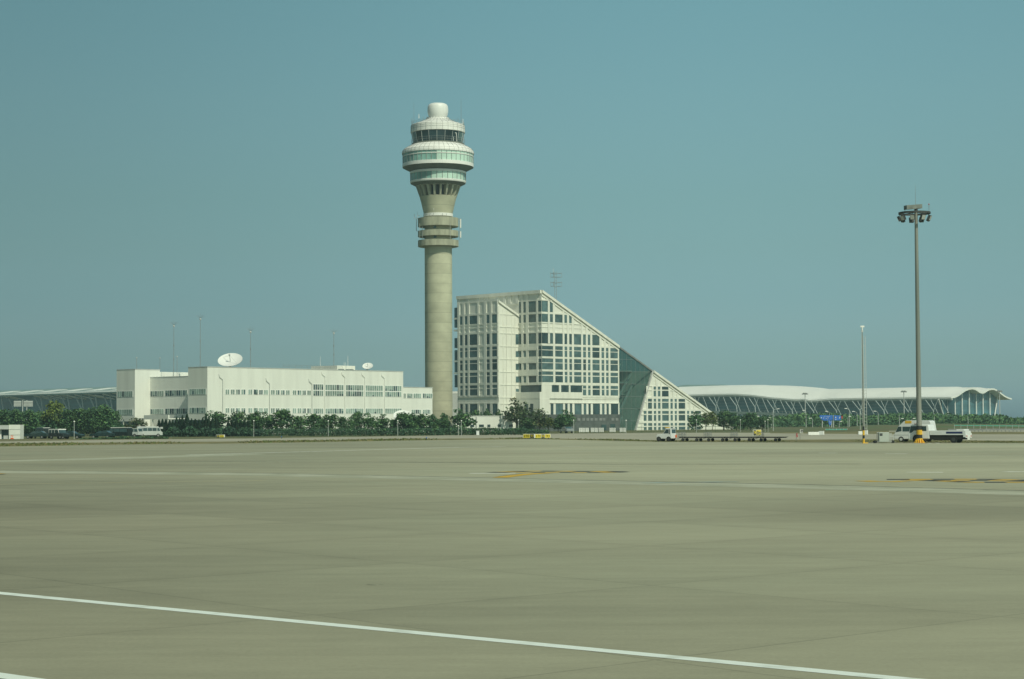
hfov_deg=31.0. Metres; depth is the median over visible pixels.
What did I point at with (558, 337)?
window
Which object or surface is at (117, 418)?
tree
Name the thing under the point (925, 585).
apron
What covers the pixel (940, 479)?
black guide mark
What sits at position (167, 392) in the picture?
window
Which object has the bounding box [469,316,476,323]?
window
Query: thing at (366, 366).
satellite dish
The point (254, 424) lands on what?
tree
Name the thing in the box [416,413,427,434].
tree
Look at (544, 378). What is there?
window
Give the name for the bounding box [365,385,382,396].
window
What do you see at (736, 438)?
baggage cart
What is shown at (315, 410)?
window
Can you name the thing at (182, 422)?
cypress
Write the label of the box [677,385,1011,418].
terminal building
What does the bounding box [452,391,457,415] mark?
link building
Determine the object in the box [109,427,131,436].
parked van
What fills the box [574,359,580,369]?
window
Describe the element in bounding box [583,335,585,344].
window
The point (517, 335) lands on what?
window
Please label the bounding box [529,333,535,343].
window
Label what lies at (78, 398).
terminal building
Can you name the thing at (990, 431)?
service road
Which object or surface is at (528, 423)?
tree
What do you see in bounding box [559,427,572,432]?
parked car
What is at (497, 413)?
tree
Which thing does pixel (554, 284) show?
lattice mast
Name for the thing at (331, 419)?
tree
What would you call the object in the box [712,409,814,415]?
elevated road
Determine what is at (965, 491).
pale line
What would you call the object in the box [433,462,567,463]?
slab joint
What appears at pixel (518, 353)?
small windows
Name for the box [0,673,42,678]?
white line
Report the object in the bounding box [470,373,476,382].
window
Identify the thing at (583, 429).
storage cage
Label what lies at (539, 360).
window
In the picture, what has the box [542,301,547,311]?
window
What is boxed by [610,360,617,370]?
window
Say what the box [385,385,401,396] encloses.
window
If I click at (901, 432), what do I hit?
van
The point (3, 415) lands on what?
tree
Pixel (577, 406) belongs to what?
window
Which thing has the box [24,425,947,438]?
ground
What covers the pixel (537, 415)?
tree
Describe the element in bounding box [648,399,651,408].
window
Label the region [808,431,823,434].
marker block
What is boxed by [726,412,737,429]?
tree
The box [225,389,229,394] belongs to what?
window
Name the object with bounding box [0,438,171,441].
dirt verge
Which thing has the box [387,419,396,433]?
tree
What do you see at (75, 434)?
parked car
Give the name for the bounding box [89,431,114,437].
parked car
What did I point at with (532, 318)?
window
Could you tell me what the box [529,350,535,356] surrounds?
window
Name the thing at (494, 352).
window
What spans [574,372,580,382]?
window
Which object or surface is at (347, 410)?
window
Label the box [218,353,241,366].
satellite dish
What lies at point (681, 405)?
window
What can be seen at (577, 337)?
window
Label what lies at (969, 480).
black guide mark
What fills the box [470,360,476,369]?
window
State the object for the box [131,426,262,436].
undergrowth
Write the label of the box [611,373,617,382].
window
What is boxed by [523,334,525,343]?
window
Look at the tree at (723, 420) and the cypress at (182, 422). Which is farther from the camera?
the tree at (723, 420)
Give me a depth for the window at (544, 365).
501.69 m
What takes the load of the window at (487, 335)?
in the office block at (547, 352)
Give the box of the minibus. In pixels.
[137,426,162,436]
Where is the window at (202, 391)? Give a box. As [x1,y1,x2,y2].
[189,388,205,394]
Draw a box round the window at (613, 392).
[611,386,617,395]
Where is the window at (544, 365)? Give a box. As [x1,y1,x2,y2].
[542,359,552,368]
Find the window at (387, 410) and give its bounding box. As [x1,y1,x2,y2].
[385,408,401,413]
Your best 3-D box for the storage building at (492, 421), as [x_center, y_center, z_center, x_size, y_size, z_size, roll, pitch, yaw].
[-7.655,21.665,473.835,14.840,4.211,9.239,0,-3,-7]
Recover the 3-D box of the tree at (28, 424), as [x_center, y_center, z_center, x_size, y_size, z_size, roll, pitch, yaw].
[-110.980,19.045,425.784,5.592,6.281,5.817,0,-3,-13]
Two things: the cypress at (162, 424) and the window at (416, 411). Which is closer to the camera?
the cypress at (162, 424)
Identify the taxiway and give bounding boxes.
[0,433,1023,442]
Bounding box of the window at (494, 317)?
[492,314,496,322]
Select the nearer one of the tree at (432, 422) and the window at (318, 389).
the tree at (432, 422)
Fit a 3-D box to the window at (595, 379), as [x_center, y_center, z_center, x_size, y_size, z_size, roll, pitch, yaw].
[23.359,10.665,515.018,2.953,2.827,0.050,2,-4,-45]
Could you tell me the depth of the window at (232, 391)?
435.66 m
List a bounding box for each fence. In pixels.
[239,426,532,436]
[575,424,751,432]
[954,425,1022,428]
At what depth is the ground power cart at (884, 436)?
225.70 m
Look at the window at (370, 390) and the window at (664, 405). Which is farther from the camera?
the window at (664, 405)
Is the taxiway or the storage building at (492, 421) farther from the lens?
the storage building at (492, 421)
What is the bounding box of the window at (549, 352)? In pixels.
[542,346,552,355]
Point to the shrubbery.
(77, 430)
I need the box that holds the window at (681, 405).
[679,399,684,408]
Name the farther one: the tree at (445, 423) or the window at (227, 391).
the window at (227, 391)
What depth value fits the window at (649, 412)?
530.47 m
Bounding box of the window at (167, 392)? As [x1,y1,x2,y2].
[165,390,187,395]
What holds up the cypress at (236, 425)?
on the ground
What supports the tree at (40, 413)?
on the ground
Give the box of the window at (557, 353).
[555,346,562,356]
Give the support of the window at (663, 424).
in the office block at (547, 352)
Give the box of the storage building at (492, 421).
[452,416,512,432]
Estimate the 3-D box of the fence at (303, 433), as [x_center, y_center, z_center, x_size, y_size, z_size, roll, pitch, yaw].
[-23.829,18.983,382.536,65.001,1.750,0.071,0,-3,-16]
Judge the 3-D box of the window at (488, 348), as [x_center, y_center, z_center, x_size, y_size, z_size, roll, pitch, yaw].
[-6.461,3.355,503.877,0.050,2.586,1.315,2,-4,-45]
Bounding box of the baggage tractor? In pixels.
[656,425,676,440]
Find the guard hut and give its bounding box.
[0,425,23,438]
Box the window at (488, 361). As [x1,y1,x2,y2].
[487,360,489,369]
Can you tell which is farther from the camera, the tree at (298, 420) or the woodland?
the woodland
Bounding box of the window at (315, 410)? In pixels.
[313,408,323,413]
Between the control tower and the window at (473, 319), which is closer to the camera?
the window at (473, 319)
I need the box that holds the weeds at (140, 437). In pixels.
[79,435,167,438]
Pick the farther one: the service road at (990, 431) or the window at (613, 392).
the window at (613, 392)
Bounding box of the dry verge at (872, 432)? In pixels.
[770,431,1023,433]
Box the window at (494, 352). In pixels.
[492,347,496,355]
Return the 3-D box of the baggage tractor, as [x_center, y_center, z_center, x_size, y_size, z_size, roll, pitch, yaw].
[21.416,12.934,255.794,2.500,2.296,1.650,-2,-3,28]
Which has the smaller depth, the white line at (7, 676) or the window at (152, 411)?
the white line at (7, 676)
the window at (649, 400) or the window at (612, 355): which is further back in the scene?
the window at (649, 400)
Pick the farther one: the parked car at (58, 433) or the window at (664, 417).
the window at (664, 417)
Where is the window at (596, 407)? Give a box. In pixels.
[593,404,599,413]
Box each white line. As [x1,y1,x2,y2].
[0,592,920,678]
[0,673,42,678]
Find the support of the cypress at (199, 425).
on the ground
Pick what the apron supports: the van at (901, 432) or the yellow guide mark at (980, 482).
the yellow guide mark at (980, 482)
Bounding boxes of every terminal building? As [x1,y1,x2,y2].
[0,387,116,422]
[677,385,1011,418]
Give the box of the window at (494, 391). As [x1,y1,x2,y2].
[492,385,496,394]
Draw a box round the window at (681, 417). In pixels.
[679,411,684,420]
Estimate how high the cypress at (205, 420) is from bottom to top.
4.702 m
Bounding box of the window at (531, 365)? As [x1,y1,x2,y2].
[529,363,535,369]
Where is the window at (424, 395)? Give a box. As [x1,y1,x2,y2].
[422,393,432,397]
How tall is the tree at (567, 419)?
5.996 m
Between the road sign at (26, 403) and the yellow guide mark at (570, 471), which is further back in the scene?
the road sign at (26, 403)
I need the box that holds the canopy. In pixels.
[393,410,411,426]
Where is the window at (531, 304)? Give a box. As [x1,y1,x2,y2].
[528,301,535,311]
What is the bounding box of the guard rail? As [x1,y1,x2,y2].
[948,429,1023,431]
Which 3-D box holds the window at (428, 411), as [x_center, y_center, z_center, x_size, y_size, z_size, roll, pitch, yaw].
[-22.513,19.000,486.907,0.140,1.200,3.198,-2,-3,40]
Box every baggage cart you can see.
[677,432,704,440]
[703,432,730,440]
[729,432,757,440]
[755,432,786,440]
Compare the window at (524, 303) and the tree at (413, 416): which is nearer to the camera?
the tree at (413, 416)
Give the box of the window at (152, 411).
[150,409,163,413]
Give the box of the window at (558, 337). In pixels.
[555,333,562,343]
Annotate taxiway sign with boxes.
[523,434,534,438]
[535,434,550,437]
[753,430,760,435]
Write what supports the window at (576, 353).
in the office block at (547, 352)
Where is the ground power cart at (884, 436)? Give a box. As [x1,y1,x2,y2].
[873,432,894,442]
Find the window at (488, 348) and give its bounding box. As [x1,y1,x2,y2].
[487,347,489,356]
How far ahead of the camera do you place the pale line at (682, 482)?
88.16 m
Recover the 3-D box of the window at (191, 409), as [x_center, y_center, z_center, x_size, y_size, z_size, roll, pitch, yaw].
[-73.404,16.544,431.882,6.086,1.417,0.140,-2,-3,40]
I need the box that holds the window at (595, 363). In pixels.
[592,360,598,369]
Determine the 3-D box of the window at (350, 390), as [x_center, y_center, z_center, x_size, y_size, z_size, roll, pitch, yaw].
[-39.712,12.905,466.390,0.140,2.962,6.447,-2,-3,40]
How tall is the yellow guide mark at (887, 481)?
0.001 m
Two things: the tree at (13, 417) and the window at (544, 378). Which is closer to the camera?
the tree at (13, 417)
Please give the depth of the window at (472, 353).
507.97 m
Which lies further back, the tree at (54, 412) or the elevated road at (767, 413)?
the elevated road at (767, 413)
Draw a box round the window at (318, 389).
[313,384,323,395]
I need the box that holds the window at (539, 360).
[538,359,541,368]
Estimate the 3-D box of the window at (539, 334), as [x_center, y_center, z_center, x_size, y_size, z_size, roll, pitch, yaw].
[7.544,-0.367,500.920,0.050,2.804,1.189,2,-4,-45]
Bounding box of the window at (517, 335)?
[516,334,518,343]
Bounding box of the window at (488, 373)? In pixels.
[487,372,489,382]
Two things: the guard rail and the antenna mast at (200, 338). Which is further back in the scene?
the antenna mast at (200, 338)
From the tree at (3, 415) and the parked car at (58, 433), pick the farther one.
the tree at (3, 415)
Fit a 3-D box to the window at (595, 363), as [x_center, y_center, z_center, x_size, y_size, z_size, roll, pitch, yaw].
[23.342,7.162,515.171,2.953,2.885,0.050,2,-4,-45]
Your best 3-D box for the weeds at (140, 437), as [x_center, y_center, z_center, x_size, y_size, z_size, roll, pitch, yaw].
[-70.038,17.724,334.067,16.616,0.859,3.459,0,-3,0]
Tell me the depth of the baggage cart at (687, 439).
254.02 m
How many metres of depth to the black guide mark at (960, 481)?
87.44 m
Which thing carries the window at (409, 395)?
in the white building at (150, 397)
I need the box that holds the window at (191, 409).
[189,407,205,412]
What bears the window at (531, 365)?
in the office block at (547, 352)
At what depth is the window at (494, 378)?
501.81 m
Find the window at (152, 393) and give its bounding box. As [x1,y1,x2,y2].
[150,391,163,396]
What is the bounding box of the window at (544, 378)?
[542,372,552,381]
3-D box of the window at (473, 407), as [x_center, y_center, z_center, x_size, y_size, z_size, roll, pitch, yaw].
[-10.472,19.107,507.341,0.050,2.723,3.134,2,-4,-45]
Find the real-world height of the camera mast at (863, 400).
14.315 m
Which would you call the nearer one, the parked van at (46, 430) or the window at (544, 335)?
the parked van at (46, 430)
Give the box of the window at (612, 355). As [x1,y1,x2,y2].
[610,348,617,357]
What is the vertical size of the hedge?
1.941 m
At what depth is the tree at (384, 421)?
397.44 m
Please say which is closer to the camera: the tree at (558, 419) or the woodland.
the tree at (558, 419)
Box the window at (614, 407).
[611,404,617,413]
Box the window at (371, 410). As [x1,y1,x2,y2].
[365,408,382,413]
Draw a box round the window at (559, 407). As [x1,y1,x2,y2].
[556,403,562,413]
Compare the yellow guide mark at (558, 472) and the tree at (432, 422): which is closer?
the yellow guide mark at (558, 472)
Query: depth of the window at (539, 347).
500.71 m
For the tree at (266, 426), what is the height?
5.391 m
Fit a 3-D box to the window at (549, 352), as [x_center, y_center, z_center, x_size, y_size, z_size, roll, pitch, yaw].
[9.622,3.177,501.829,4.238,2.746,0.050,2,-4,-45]
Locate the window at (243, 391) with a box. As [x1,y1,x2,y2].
[241,389,245,394]
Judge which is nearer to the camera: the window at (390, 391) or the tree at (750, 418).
the window at (390, 391)
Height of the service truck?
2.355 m
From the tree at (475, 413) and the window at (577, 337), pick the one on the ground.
the tree at (475, 413)
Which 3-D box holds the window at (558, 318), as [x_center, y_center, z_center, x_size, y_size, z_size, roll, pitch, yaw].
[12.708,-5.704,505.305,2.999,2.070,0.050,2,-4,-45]
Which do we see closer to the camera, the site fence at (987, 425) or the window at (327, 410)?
the window at (327, 410)
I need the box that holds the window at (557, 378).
[555,372,562,381]
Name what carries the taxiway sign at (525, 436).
on the grass verge at (789, 441)
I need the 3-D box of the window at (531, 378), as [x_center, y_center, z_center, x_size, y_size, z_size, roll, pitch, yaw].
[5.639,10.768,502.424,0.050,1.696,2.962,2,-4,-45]
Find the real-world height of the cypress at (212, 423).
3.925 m
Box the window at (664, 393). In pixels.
[662,387,667,395]
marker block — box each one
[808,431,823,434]
[858,430,867,434]
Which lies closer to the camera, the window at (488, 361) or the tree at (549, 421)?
the tree at (549, 421)
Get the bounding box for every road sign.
[14,400,32,411]
[820,415,842,427]
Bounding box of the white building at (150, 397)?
[116,365,432,433]
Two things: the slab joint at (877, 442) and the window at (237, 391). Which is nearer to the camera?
the slab joint at (877, 442)
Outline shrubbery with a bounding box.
[0,418,125,434]
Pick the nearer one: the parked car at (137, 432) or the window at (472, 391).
the parked car at (137, 432)
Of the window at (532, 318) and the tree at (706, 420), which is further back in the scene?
the tree at (706, 420)
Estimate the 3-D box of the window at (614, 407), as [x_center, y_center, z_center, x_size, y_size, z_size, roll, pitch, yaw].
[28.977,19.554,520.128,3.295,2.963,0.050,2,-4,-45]
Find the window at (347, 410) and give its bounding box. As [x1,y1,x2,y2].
[345,408,363,413]
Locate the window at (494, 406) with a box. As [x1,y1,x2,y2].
[492,404,496,413]
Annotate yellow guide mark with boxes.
[492,473,544,477]
[504,471,607,471]
[516,472,612,472]
[865,481,909,481]
[910,479,1015,479]
[912,480,1023,482]
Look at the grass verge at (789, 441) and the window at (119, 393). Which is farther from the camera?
the window at (119, 393)
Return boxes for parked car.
[24,431,47,438]
[48,429,70,438]
[62,431,84,438]
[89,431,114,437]
[132,428,142,436]
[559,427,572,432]
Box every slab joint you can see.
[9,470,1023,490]
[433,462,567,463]
[846,442,910,442]
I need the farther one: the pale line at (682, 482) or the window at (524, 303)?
the window at (524, 303)
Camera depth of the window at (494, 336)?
502.18 m
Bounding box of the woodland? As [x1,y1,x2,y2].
[752,412,1023,426]
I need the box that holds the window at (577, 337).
[574,334,580,344]
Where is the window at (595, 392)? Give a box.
[593,386,599,394]
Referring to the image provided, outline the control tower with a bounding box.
[402,103,473,426]
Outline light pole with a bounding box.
[897,193,931,442]
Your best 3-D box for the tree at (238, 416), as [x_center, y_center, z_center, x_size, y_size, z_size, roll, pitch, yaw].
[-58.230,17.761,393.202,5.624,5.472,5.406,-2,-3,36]
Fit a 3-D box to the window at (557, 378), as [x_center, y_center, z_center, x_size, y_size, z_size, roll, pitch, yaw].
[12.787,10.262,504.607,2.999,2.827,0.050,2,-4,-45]
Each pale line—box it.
[0,454,260,461]
[0,471,1023,494]
[199,447,452,454]
[648,481,735,482]
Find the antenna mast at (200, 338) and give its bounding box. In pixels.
[197,315,204,363]
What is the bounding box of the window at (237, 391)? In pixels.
[235,389,239,394]
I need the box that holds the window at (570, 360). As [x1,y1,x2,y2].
[569,359,571,369]
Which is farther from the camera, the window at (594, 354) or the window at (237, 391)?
the window at (594, 354)
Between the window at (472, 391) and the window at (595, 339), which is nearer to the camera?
the window at (472, 391)
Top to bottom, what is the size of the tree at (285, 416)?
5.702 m
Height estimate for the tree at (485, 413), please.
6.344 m
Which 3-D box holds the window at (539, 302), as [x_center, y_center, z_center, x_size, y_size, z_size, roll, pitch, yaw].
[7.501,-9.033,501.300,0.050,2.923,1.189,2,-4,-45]
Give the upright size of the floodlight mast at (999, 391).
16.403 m
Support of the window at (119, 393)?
in the white building at (150, 397)
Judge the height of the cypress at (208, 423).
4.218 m
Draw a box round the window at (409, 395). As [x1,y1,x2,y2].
[407,393,412,397]
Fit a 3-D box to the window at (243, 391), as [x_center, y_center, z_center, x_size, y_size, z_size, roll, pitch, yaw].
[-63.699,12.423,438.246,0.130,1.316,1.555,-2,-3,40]
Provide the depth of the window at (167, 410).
443.93 m
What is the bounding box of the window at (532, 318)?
[528,314,535,321]
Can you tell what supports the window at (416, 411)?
in the white building at (150, 397)
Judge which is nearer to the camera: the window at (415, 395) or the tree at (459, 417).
the tree at (459, 417)
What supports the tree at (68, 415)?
on the ground
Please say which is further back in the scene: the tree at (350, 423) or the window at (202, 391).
the window at (202, 391)
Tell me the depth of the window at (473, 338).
508.10 m
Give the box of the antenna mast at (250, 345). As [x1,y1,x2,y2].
[250,326,254,366]
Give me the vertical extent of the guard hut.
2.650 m
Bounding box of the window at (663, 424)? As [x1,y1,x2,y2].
[662,423,668,429]
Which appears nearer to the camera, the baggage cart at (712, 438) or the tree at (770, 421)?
the baggage cart at (712, 438)
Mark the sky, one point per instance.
(718, 189)
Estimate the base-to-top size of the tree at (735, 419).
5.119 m
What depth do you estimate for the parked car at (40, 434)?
348.40 m
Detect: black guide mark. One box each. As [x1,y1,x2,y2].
[490,471,629,472]
[531,472,601,472]
[887,479,1023,480]
[919,480,1006,482]
[934,480,989,480]
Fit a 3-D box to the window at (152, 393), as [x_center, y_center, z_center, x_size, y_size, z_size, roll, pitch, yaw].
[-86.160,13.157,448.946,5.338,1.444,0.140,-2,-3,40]
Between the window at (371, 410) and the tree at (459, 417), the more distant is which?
the window at (371, 410)
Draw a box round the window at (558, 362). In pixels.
[555,359,562,369]
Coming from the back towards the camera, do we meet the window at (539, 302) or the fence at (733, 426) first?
the window at (539, 302)
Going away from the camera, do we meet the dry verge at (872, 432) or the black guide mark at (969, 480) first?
the black guide mark at (969, 480)
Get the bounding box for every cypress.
[160,419,165,431]
[166,420,171,430]
[179,415,184,429]
[182,414,189,435]
[196,419,201,429]
[203,414,207,426]
[206,416,210,427]
[210,417,215,434]
[233,419,239,433]
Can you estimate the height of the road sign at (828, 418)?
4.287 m
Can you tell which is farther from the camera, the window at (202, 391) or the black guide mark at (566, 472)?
the window at (202, 391)
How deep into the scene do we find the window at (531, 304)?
503.28 m
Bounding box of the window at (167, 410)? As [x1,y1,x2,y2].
[165,408,187,413]
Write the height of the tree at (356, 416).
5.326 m
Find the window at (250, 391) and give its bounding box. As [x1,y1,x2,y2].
[248,389,252,394]
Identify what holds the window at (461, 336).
in the office block at (547, 352)
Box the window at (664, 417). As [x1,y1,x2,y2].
[662,411,668,420]
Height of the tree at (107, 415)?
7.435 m
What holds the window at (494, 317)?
in the office block at (547, 352)
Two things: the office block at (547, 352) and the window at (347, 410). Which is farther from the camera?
the office block at (547, 352)
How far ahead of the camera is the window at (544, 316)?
501.56 m
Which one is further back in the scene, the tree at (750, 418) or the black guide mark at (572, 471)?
the tree at (750, 418)
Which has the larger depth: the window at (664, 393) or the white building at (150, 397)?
the window at (664, 393)
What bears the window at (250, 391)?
in the white building at (150, 397)
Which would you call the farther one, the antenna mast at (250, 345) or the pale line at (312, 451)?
the antenna mast at (250, 345)
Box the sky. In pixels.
[0,0,1023,417]
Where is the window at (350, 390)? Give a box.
[345,385,363,396]
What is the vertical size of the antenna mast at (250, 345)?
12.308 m
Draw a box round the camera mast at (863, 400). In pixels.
[860,326,867,442]
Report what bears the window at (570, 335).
in the office block at (547, 352)
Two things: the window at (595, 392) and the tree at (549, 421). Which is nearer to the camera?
the tree at (549, 421)
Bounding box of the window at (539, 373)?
[538,372,541,381]
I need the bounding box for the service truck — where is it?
[908,424,971,442]
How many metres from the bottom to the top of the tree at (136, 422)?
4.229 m
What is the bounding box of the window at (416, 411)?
[411,409,420,413]
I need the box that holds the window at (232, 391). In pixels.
[230,389,234,394]
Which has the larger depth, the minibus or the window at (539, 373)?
the window at (539, 373)
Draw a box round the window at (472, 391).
[470,385,476,394]
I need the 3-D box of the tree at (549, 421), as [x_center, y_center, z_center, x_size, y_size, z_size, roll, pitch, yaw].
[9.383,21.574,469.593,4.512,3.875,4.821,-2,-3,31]
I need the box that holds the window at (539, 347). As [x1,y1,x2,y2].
[538,346,541,355]
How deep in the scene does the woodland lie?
698.33 m
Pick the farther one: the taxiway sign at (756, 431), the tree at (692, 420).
the tree at (692, 420)
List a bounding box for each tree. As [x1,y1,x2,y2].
[0,408,10,424]
[4,408,24,429]
[17,409,41,432]
[35,411,50,427]
[40,400,65,427]
[57,409,80,430]
[72,408,92,433]
[84,407,104,433]
[94,404,114,430]
[111,411,122,423]
[124,417,147,427]
[203,410,228,427]
[226,411,249,426]
[246,411,264,428]
[246,413,257,427]
[259,411,272,428]
[266,409,297,435]
[290,416,306,431]
[302,413,323,428]
[322,414,341,433]
[337,416,346,428]
[345,416,354,433]
[347,411,366,431]
[359,412,381,428]
[376,414,389,431]
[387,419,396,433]
[391,412,416,429]
[406,413,422,434]
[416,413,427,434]
[423,414,441,427]
[439,413,450,428]
[448,408,477,431]
[469,410,482,415]
[483,408,491,415]
[495,409,502,415]
[502,397,536,427]
[518,417,536,429]
[529,408,548,429]
[539,417,555,429]
[553,416,563,428]
[556,409,575,426]
[687,411,704,429]
[701,413,710,429]
[707,411,717,429]
[715,410,730,429]
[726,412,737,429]
[731,413,743,429]
[741,412,758,429]
[754,415,768,429]
[764,417,772,428]
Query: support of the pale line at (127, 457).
on the apron
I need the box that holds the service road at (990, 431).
[889,430,1023,431]
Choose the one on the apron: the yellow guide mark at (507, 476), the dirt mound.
the yellow guide mark at (507, 476)
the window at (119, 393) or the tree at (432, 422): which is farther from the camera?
the window at (119, 393)
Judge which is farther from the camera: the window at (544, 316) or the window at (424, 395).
the window at (544, 316)
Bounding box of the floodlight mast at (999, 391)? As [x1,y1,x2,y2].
[996,390,1002,413]
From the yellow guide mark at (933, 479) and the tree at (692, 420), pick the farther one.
the tree at (692, 420)
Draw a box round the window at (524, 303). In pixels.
[523,302,525,312]
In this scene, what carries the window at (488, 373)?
in the office block at (547, 352)
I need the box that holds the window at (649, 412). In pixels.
[648,411,651,420]
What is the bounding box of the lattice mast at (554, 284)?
[550,272,561,299]
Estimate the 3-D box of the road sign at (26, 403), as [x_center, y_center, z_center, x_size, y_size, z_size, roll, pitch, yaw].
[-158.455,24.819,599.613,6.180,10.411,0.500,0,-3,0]
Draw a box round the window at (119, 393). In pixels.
[117,391,132,396]
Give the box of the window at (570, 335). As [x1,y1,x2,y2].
[569,334,571,343]
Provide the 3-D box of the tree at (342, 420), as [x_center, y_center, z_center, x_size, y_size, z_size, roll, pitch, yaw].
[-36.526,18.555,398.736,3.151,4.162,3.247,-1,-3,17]
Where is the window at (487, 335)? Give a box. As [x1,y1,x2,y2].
[486,334,489,343]
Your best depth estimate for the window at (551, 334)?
503.04 m
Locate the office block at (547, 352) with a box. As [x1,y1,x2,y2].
[454,290,732,430]
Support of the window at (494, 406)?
in the office block at (547, 352)
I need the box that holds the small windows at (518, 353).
[460,302,692,429]
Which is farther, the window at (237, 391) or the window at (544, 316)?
the window at (544, 316)
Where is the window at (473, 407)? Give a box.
[470,404,476,412]
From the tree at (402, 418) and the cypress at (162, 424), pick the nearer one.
the cypress at (162, 424)
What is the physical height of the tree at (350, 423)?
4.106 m
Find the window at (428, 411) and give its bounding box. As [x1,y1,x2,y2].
[422,409,430,413]
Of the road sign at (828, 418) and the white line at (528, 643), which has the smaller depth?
the white line at (528, 643)
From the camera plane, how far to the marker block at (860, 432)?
344.66 m
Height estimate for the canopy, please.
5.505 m
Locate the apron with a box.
[0,439,1023,678]
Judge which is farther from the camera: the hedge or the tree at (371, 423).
the tree at (371, 423)
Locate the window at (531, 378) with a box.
[529,376,535,381]
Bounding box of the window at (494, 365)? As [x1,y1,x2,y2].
[492,359,496,369]
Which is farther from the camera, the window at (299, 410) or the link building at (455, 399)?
the link building at (455, 399)
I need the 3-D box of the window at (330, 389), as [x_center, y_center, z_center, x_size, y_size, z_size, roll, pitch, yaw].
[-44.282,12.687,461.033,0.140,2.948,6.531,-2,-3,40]
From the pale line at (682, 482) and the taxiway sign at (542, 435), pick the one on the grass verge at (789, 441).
the taxiway sign at (542, 435)
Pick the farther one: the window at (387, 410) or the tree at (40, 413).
the window at (387, 410)
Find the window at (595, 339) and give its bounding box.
[592,335,598,344]
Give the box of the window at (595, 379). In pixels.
[593,373,599,382]
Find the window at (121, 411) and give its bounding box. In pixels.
[117,409,132,414]
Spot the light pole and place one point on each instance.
(912, 218)
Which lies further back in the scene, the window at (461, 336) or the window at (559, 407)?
the window at (461, 336)
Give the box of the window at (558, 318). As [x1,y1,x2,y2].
[555,315,561,322]
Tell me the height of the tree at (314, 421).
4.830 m
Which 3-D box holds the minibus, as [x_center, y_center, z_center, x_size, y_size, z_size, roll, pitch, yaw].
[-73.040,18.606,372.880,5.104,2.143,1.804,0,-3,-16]
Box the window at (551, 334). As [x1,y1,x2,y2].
[550,333,552,343]
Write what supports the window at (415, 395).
in the white building at (150, 397)
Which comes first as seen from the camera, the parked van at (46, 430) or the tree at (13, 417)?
the parked van at (46, 430)
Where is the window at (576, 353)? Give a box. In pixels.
[574,347,580,356]
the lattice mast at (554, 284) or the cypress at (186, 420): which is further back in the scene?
the lattice mast at (554, 284)
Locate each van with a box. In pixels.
[34,428,50,438]
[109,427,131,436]
[894,420,935,441]
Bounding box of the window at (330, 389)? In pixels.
[325,384,343,395]
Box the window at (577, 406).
[575,404,580,413]
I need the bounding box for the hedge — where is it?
[246,427,549,435]
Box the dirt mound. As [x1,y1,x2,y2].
[769,424,1023,429]
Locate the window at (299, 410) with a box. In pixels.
[297,408,301,413]
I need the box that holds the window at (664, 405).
[662,399,668,408]
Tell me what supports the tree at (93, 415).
on the ground
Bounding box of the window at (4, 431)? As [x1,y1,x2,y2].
[2,429,7,438]
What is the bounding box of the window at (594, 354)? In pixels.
[592,348,598,357]
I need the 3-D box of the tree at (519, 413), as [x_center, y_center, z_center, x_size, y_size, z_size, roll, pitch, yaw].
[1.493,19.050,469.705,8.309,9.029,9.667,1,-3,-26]
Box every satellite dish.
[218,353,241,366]
[362,363,372,369]
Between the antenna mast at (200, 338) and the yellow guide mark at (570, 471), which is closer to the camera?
the yellow guide mark at (570, 471)
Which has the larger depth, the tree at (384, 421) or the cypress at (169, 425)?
the tree at (384, 421)
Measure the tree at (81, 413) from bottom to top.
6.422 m
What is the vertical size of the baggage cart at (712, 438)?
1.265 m
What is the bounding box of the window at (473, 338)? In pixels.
[470,335,476,344]
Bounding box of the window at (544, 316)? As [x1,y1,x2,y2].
[542,314,547,321]
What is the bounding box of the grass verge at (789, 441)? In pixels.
[0,438,1023,446]
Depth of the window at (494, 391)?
501.69 m
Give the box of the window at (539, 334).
[538,333,540,342]
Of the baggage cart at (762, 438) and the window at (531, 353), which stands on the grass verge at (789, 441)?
the baggage cart at (762, 438)
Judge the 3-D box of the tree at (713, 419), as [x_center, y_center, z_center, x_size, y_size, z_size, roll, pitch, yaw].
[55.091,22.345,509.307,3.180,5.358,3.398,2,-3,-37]
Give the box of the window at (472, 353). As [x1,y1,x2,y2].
[470,348,476,356]
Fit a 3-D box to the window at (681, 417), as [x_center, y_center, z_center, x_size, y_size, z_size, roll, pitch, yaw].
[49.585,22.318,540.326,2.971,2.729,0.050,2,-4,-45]
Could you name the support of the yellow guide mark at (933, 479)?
on the apron
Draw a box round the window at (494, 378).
[492,372,496,382]
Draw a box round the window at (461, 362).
[460,361,462,370]
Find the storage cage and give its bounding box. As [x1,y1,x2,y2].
[579,428,588,432]
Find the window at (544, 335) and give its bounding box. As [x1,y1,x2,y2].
[542,333,547,342]
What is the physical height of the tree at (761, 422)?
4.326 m
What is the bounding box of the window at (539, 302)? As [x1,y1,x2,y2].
[538,301,540,311]
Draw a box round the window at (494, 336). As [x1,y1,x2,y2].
[492,333,496,343]
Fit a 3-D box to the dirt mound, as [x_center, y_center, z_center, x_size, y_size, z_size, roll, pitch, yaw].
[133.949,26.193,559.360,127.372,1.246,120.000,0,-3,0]
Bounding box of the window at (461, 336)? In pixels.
[460,335,462,344]
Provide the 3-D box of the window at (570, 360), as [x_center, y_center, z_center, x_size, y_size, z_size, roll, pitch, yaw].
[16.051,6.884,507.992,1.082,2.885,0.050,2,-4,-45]
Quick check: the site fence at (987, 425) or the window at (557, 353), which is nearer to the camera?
the site fence at (987, 425)
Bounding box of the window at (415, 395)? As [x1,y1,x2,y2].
[413,393,420,397]
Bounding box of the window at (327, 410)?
[325,408,343,413]
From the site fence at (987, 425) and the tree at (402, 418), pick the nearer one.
the tree at (402, 418)

